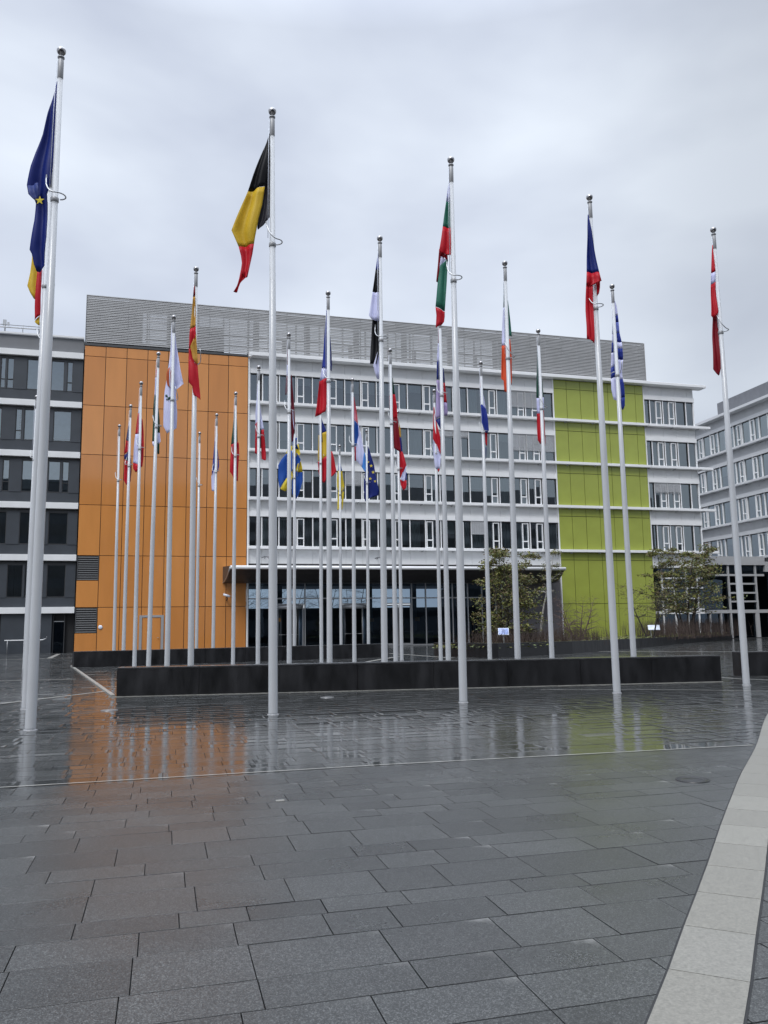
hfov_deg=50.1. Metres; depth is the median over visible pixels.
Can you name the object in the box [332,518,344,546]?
window
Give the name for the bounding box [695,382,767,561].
office wing
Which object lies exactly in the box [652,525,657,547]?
window
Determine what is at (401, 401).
window
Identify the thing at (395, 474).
window
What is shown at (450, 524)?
window
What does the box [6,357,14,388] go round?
window
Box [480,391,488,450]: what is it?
flag
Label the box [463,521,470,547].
window
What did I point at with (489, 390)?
window
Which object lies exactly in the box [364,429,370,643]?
flagpole
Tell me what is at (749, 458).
window
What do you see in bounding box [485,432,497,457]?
window
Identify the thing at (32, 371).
window
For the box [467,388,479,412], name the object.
window
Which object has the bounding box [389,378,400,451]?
flag
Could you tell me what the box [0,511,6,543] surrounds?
window
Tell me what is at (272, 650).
flagpole
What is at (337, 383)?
window
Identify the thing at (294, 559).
flagpole
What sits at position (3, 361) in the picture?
window
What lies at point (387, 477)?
window
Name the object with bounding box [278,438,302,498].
flag
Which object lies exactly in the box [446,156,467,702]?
flagpole
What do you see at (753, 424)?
window
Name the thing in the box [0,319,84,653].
dark office building
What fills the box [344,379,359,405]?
window
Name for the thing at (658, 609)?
tree
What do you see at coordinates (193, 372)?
flag
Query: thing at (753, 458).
window
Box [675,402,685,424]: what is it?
window
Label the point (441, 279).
flag
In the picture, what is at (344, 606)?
revolving door
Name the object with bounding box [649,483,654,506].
window
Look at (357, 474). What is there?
window
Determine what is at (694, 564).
garden tree
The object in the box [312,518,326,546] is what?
window
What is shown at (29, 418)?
window
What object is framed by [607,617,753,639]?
twiggy shrubs
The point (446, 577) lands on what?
flagpole
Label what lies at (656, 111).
sky
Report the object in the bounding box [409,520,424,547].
window
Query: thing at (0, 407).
window
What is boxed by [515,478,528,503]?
window
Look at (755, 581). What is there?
window frames
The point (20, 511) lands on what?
window
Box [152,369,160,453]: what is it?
flag
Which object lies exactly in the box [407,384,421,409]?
window
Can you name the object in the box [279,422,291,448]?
window
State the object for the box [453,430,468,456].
window
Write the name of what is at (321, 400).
flag
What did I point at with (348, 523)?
window
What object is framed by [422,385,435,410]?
window
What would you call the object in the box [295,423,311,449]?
window
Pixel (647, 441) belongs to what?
window
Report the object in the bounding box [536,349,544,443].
flag
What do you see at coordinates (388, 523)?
window
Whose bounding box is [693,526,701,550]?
window
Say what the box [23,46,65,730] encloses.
flagpole
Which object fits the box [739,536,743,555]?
window
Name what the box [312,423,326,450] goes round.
window
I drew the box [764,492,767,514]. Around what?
window
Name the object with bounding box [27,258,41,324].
flag
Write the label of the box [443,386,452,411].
window
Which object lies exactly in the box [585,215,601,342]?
flag
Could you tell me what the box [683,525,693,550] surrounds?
window
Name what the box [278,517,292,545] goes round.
window
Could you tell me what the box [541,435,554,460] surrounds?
window
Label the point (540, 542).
window
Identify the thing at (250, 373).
window
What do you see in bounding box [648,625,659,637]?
info board
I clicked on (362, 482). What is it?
window
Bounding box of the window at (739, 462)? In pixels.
[735,460,744,482]
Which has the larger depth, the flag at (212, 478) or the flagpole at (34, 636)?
the flag at (212, 478)
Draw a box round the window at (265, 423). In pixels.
[262,421,278,448]
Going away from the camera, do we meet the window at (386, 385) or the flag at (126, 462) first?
the flag at (126, 462)
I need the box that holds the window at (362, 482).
[361,472,376,499]
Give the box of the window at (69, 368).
[66,361,72,391]
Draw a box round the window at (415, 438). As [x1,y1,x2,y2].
[407,428,422,454]
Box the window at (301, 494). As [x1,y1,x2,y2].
[297,470,311,497]
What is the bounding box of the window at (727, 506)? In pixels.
[722,501,730,523]
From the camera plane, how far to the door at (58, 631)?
61.82 m
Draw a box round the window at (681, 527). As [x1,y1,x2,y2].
[670,525,683,550]
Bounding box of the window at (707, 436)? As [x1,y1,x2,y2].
[702,436,708,456]
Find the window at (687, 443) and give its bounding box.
[687,443,695,466]
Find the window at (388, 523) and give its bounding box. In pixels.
[378,519,391,546]
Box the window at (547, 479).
[542,479,556,504]
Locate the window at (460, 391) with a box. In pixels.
[452,387,466,412]
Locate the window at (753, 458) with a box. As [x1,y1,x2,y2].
[752,455,760,478]
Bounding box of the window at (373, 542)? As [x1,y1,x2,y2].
[361,519,377,546]
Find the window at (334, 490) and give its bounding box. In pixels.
[331,471,344,498]
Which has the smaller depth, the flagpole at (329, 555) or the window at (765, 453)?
the flagpole at (329, 555)
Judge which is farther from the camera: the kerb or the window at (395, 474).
the window at (395, 474)
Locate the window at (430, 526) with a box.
[425,520,440,547]
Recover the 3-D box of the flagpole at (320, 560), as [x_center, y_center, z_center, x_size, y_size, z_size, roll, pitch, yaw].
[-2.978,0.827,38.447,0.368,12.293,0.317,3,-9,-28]
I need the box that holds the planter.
[434,635,732,657]
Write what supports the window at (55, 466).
in the dark office building at (19, 356)
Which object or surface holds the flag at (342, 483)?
attached to the flagpole at (340, 554)
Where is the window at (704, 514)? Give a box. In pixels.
[701,507,707,527]
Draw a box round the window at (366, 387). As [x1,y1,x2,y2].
[360,381,375,406]
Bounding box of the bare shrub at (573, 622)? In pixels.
[547,594,609,638]
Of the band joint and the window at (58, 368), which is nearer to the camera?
the band joint
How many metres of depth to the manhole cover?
8.38 m
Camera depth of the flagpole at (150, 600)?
30.84 m
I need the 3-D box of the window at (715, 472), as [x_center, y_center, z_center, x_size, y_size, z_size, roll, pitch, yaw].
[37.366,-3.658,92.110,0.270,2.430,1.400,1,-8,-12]
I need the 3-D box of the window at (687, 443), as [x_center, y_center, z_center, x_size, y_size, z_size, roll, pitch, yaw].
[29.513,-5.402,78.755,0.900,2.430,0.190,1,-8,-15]
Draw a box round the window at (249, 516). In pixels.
[249,516,255,545]
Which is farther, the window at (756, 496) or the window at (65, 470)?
the window at (756, 496)
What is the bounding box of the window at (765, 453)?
[761,453,767,476]
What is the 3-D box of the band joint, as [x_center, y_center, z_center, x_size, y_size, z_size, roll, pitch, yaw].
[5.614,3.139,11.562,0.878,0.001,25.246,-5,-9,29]
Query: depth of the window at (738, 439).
88.57 m
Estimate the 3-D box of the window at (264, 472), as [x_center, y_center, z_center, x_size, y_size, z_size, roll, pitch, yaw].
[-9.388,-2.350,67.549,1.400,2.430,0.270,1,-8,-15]
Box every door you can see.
[52,614,64,652]
[139,615,163,649]
[277,605,303,645]
[342,604,366,643]
[387,605,398,645]
[398,604,411,644]
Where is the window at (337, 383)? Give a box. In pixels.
[330,379,343,405]
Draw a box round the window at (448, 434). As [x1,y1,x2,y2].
[439,430,453,456]
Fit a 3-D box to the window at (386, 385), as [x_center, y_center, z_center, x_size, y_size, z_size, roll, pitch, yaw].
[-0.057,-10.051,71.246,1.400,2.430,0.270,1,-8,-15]
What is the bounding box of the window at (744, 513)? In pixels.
[738,497,747,520]
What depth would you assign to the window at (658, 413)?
78.45 m
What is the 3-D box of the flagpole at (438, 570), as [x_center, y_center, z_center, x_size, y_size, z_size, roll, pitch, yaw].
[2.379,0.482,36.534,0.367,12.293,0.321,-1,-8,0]
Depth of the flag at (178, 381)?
27.89 m
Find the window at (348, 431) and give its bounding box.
[344,425,360,451]
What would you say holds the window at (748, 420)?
in the office wing
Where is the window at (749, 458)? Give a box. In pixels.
[743,458,751,480]
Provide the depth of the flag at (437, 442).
37.02 m
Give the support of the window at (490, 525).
in the office building at (662, 468)
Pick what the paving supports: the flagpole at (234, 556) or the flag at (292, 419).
the flagpole at (234, 556)
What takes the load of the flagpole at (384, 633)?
on the paving
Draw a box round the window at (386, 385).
[376,382,389,406]
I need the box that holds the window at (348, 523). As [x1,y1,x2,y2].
[345,518,361,546]
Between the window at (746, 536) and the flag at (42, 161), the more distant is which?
the window at (746, 536)
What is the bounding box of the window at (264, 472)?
[261,468,278,496]
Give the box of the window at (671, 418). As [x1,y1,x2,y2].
[662,401,675,424]
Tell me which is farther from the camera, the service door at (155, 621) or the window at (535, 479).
the window at (535, 479)
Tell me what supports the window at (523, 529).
in the office building at (662, 468)
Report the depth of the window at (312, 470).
68.40 m
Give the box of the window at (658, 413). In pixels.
[649,400,662,423]
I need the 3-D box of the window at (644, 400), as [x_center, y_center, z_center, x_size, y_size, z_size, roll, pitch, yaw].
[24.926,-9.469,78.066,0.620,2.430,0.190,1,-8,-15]
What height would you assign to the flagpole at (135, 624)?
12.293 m
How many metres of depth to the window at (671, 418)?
78.84 m
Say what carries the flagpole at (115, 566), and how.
on the paving
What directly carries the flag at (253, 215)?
attached to the flagpole at (272, 650)
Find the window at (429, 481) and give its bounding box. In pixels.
[424,474,439,501]
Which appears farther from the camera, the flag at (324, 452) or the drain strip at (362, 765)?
the flag at (324, 452)
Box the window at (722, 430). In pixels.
[717,430,725,451]
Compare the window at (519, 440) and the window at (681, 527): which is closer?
the window at (519, 440)
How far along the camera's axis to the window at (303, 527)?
67.88 m
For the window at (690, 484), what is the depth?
78.08 m
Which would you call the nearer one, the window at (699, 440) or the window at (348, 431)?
the window at (348, 431)
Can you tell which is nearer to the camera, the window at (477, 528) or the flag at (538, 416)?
the flag at (538, 416)
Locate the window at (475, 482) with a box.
[469,476,482,501]
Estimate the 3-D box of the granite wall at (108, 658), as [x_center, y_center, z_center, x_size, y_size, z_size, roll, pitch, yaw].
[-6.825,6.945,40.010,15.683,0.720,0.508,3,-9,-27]
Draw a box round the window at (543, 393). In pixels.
[543,393,552,417]
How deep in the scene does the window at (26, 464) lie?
62.82 m
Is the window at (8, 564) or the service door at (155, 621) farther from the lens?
the service door at (155, 621)
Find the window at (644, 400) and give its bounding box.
[644,400,649,422]
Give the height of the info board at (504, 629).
1.126 m
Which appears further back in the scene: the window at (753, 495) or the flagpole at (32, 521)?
the window at (753, 495)
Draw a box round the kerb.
[111,681,722,696]
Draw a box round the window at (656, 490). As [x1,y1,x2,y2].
[654,482,667,507]
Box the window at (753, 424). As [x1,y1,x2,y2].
[749,417,758,440]
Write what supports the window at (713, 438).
in the office wing
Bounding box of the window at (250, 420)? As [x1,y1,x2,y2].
[249,420,254,447]
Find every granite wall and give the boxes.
[72,644,388,667]
[116,655,721,695]
[732,651,767,675]
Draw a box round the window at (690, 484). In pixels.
[690,484,698,508]
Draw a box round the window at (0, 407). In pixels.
[0,407,1,438]
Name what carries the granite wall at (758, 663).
on the paving
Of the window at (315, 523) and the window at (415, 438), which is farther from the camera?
the window at (415, 438)
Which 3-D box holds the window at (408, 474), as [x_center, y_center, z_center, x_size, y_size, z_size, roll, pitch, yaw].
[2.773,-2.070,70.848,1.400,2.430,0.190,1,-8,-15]
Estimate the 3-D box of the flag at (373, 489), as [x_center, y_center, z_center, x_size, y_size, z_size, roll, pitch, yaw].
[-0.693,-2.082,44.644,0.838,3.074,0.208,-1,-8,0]
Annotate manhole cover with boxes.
[675,776,710,782]
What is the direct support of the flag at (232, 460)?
attached to the flagpole at (234, 556)
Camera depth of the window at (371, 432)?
70.46 m
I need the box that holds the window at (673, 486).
[667,483,680,507]
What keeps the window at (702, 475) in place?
in the office wing
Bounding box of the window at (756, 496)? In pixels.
[755,493,763,516]
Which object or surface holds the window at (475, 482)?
in the office building at (662, 468)
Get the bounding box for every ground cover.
[100,709,117,710]
[432,632,714,648]
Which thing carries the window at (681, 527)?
in the office building at (662, 468)
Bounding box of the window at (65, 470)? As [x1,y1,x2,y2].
[61,461,68,492]
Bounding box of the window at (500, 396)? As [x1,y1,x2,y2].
[496,390,505,414]
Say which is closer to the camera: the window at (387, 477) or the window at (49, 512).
the window at (49, 512)
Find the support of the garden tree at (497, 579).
on the planter
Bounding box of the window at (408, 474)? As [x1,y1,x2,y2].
[408,474,423,500]
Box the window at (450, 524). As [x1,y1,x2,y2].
[440,520,455,547]
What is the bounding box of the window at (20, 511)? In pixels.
[18,511,29,543]
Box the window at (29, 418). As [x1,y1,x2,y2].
[23,408,34,439]
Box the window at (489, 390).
[483,389,496,413]
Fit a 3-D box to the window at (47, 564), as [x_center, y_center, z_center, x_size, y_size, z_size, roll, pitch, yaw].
[-24.814,5.219,62.188,1.320,2.490,0.170,1,-8,-15]
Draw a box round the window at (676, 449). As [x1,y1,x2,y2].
[664,442,678,465]
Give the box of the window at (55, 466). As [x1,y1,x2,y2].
[47,460,60,492]
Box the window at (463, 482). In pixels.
[454,476,469,501]
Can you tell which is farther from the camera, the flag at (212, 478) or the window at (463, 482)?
the window at (463, 482)
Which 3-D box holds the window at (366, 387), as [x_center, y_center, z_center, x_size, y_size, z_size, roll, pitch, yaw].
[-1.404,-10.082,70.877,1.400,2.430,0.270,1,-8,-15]
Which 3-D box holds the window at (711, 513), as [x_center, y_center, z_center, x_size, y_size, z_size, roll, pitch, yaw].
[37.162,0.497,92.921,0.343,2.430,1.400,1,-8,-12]
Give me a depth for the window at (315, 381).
69.83 m
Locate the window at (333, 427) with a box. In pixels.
[331,424,344,451]
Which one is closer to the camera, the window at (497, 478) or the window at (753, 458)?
the window at (497, 478)
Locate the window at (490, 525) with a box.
[488,521,500,548]
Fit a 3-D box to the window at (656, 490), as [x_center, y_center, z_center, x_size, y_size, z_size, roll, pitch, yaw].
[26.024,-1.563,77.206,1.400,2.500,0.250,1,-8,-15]
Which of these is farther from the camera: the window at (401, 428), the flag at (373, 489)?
the window at (401, 428)
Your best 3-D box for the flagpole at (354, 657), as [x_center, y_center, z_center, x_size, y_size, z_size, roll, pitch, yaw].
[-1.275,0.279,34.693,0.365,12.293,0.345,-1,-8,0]
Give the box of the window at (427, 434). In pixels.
[423,429,432,455]
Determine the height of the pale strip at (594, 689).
0.001 m
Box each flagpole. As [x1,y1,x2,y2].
[21,170,52,709]
[22,395,36,668]
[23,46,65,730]
[112,424,121,649]
[122,404,132,649]
[132,381,143,665]
[146,352,160,665]
[164,315,177,665]
[188,266,200,664]
[195,432,201,647]
[211,413,218,647]
[231,392,238,663]
[255,365,263,663]
[265,107,282,714]
[284,332,293,662]
[291,422,297,645]
[317,414,323,662]
[323,291,334,661]
[337,445,342,644]
[349,378,356,661]
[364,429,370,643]
[375,235,387,661]
[388,348,397,660]
[395,411,403,659]
[432,389,442,659]
[436,325,450,659]
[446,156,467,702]
[479,361,491,658]
[502,260,520,658]
[536,329,554,657]
[586,194,621,692]
[609,284,636,655]
[710,227,749,684]
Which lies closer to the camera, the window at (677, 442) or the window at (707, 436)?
the window at (677, 442)
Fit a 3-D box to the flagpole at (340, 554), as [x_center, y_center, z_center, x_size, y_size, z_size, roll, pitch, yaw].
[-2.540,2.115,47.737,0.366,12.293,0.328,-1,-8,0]
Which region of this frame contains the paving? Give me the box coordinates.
[0,638,767,1023]
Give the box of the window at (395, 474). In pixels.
[394,473,408,500]
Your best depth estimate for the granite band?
4.39 m
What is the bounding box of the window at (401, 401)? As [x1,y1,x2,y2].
[392,383,406,408]
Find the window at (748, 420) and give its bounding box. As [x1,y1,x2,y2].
[741,420,749,443]
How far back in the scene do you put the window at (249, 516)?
66.63 m
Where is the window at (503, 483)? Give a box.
[499,477,508,502]
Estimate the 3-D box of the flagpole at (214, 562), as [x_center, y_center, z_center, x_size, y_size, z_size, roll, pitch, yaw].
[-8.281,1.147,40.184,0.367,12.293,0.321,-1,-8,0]
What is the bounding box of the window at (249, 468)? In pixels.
[249,468,255,495]
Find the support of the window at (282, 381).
in the office building at (662, 468)
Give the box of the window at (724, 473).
[719,465,727,487]
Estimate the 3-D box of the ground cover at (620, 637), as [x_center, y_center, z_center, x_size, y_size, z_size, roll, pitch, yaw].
[17.119,8.867,57.720,6.252,0.295,42.481,-7,-10,37]
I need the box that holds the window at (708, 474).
[704,471,711,491]
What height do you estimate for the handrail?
1.232 m
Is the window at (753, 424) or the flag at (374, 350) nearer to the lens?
the flag at (374, 350)
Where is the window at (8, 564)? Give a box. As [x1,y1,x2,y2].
[6,564,22,597]
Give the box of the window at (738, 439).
[732,424,741,446]
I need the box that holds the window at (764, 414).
[758,414,766,437]
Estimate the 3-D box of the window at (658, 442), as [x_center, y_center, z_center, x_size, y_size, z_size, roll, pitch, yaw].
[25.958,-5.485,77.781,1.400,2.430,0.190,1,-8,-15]
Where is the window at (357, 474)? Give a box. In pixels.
[345,471,360,498]
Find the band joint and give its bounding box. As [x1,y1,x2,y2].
[644,713,767,1023]
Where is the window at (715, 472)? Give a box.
[712,468,721,489]
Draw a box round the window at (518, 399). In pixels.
[511,390,524,415]
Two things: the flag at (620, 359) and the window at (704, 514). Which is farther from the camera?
the window at (704, 514)
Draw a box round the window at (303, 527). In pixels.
[296,517,311,545]
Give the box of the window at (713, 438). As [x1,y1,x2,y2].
[709,433,717,454]
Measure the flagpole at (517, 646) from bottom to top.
12.293 m
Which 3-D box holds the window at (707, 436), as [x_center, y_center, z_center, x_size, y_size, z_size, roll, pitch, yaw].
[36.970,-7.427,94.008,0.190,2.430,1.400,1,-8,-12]
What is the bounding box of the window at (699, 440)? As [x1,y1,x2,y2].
[696,438,704,458]
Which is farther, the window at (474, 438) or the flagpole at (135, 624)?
the window at (474, 438)
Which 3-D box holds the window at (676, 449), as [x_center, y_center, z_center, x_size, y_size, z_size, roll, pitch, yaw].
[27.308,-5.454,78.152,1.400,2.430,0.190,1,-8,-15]
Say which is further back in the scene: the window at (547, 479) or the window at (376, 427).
the window at (547, 479)
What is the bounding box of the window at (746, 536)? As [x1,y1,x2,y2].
[741,535,750,556]
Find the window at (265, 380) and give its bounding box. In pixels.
[262,374,278,401]
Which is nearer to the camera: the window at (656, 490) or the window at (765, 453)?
the window at (656, 490)
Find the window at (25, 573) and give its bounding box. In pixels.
[23,564,26,597]
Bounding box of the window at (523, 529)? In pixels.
[516,522,529,548]
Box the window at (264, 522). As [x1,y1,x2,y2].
[261,517,277,545]
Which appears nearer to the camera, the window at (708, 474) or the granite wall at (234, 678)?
the granite wall at (234, 678)
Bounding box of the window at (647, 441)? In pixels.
[647,441,652,464]
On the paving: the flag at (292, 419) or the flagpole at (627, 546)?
the flagpole at (627, 546)
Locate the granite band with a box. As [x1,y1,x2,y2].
[647,714,767,1023]
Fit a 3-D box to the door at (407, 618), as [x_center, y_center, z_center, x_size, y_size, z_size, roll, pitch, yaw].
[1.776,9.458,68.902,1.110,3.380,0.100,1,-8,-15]
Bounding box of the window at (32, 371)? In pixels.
[26,358,38,389]
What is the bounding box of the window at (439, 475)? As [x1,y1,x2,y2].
[439,475,454,501]
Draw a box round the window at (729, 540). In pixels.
[724,538,732,555]
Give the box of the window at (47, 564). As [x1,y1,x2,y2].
[46,564,65,597]
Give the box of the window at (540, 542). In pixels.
[529,522,544,548]
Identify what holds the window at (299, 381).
in the office building at (662, 468)
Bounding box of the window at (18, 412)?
[14,408,22,439]
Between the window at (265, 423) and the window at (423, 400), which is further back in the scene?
the window at (423, 400)
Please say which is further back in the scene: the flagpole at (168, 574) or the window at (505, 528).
the window at (505, 528)
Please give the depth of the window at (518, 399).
74.59 m
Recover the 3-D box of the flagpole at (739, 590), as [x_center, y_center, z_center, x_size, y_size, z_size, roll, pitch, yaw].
[9.112,-1.700,21.581,0.338,12.293,0.365,-1,-8,0]
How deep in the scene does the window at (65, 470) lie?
63.52 m
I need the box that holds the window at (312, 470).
[312,470,318,497]
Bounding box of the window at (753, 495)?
[746,495,754,518]
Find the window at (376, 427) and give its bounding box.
[376,427,389,452]
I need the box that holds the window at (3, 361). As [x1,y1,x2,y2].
[0,356,6,387]
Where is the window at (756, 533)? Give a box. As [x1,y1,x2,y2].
[749,533,757,556]
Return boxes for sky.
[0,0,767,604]
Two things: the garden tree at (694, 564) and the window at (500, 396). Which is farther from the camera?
the window at (500, 396)
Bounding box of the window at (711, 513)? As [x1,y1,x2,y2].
[707,505,713,526]
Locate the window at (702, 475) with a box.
[698,473,706,492]
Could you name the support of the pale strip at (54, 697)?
on the paving
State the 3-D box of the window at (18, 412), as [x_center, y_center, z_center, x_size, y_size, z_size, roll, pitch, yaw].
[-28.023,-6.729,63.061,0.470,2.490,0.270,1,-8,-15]
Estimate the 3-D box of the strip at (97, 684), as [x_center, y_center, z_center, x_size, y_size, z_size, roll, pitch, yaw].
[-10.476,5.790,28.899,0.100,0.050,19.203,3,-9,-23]
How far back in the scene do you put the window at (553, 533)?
73.88 m
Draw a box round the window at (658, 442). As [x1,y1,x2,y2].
[651,441,665,465]
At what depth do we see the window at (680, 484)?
77.98 m
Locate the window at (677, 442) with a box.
[677,442,688,466]
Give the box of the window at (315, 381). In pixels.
[312,377,319,403]
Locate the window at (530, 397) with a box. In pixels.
[524,391,536,416]
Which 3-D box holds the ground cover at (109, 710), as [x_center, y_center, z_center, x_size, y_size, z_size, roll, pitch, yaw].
[-5.551,4.010,16.607,0.340,0.020,0.340,1,-8,-15]
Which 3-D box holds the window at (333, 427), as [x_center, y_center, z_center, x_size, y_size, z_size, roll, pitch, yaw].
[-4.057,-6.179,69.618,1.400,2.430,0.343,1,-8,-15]
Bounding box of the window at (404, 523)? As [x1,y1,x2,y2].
[395,520,409,547]
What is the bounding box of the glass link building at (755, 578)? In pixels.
[702,556,767,637]
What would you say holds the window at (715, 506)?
in the office wing
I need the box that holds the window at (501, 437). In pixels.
[497,433,507,458]
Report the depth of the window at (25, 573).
61.68 m
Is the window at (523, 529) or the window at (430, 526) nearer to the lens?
the window at (430, 526)
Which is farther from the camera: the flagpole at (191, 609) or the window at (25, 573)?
the window at (25, 573)
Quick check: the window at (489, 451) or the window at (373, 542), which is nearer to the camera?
the window at (373, 542)
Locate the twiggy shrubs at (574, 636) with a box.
[443,626,609,648]
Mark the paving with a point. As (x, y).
(476, 786)
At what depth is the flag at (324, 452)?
38.97 m
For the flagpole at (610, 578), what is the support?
on the paving
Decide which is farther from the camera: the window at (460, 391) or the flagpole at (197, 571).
the window at (460, 391)
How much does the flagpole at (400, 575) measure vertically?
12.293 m
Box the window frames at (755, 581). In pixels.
[702,565,767,637]
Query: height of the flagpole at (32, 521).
12.293 m
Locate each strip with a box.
[0,691,104,703]
[0,745,745,787]
[71,666,114,695]
[541,689,737,690]
[608,651,666,651]
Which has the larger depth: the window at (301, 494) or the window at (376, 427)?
the window at (376, 427)
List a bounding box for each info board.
[498,628,508,636]
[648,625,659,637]
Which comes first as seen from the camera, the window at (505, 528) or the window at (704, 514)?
the window at (505, 528)
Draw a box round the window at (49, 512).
[47,512,67,544]
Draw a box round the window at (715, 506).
[714,503,721,524]
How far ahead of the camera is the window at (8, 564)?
61.31 m
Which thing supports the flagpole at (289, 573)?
on the paving
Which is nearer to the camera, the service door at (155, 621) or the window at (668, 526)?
the service door at (155, 621)
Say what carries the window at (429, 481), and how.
in the office building at (662, 468)
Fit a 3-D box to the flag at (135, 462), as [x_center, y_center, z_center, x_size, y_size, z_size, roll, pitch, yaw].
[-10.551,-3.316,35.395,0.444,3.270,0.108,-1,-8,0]
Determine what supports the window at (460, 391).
in the office building at (662, 468)
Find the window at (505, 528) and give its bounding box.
[500,522,510,548]
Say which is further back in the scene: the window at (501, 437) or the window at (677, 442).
the window at (677, 442)
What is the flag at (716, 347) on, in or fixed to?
attached to the flagpole at (739, 590)
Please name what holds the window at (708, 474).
in the office wing
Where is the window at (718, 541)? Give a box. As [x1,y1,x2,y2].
[717,539,725,555]
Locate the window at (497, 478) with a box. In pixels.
[486,477,499,502]
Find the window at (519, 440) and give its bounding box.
[513,433,526,459]
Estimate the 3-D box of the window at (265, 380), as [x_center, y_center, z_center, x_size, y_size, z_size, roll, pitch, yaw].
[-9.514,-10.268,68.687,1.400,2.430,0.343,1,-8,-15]
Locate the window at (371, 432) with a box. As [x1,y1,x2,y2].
[360,426,376,452]
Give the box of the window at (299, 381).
[295,376,311,403]
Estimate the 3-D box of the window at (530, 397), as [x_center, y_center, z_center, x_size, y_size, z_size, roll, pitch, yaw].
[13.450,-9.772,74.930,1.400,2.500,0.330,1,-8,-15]
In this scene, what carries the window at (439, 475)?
in the office building at (662, 468)
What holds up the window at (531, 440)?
in the office building at (662, 468)
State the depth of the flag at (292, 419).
29.74 m
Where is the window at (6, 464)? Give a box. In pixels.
[1,459,9,490]
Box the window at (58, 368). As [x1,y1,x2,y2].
[51,360,64,391]
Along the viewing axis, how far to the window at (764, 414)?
85.11 m
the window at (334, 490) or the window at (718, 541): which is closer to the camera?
the window at (334, 490)
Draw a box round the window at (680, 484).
[680,484,690,507]
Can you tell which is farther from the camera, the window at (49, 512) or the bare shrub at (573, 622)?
the window at (49, 512)
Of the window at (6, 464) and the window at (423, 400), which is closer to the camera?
the window at (6, 464)
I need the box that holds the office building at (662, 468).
[74,295,718,650]
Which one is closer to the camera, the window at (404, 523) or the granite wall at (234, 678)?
the granite wall at (234, 678)
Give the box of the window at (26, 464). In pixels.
[21,459,31,491]
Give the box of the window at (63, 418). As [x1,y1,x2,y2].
[53,410,71,441]
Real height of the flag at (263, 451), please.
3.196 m
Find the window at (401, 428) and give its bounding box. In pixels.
[393,428,407,454]
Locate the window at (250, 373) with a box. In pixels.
[250,373,256,399]
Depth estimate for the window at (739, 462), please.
88.05 m
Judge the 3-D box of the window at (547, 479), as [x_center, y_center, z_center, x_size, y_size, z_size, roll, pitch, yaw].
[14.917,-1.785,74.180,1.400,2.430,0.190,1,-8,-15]
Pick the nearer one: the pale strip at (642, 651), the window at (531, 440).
the pale strip at (642, 651)
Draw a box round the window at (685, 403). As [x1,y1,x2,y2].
[684,402,692,424]
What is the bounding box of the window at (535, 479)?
[528,478,542,503]
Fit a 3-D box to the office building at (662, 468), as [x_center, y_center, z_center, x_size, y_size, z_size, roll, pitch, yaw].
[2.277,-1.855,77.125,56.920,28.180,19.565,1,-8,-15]
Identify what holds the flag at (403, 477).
attached to the flagpole at (400, 575)
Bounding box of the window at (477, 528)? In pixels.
[471,521,483,547]
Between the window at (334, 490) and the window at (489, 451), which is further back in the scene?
the window at (489, 451)
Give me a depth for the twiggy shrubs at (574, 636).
45.81 m
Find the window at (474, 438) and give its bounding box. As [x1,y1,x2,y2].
[468,431,481,456]
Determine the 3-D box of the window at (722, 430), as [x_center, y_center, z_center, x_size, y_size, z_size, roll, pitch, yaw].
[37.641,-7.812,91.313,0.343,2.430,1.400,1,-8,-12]
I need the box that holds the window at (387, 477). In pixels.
[377,473,390,499]
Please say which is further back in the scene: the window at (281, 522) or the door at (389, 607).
the door at (389, 607)
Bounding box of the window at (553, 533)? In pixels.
[544,523,558,548]
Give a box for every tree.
[469,546,553,640]
[534,549,563,635]
[616,581,677,637]
[633,542,746,635]
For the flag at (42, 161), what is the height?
3.681 m
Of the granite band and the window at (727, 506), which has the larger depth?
the window at (727, 506)
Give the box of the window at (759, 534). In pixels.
[758,532,766,555]
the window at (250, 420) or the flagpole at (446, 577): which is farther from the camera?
the window at (250, 420)
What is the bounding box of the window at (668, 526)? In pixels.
[656,525,670,550]
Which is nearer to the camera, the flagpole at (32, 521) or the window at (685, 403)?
the flagpole at (32, 521)
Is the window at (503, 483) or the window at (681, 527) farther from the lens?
the window at (681, 527)
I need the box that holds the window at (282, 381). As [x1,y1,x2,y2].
[279,375,294,401]
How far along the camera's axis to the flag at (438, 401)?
27.80 m
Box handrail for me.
[4,637,46,653]
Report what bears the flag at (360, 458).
attached to the flagpole at (354, 657)
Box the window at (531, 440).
[526,434,540,459]
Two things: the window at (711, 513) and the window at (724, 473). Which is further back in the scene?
the window at (711, 513)
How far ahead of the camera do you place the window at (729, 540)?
90.19 m
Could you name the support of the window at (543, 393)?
in the office building at (662, 468)
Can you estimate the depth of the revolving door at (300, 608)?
66.56 m
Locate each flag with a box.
[27,83,56,271]
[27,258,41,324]
[124,427,131,484]
[133,402,143,471]
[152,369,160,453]
[163,335,183,432]
[188,285,199,398]
[211,433,218,490]
[230,409,238,480]
[231,133,269,292]
[255,384,265,459]
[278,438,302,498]
[285,347,294,441]
[315,310,331,416]
[318,418,335,482]
[337,468,343,509]
[354,399,365,471]
[364,447,378,500]
[369,261,378,378]
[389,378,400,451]
[399,425,406,489]
[433,409,440,471]
[435,189,450,326]
[436,328,447,428]
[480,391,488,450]
[501,302,511,391]
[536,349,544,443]
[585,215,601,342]
[611,302,624,409]
[711,245,720,375]
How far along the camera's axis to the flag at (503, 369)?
24.06 m
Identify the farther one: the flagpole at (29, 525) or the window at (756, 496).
the window at (756, 496)
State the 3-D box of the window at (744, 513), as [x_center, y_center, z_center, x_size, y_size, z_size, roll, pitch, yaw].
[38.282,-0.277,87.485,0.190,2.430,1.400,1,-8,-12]

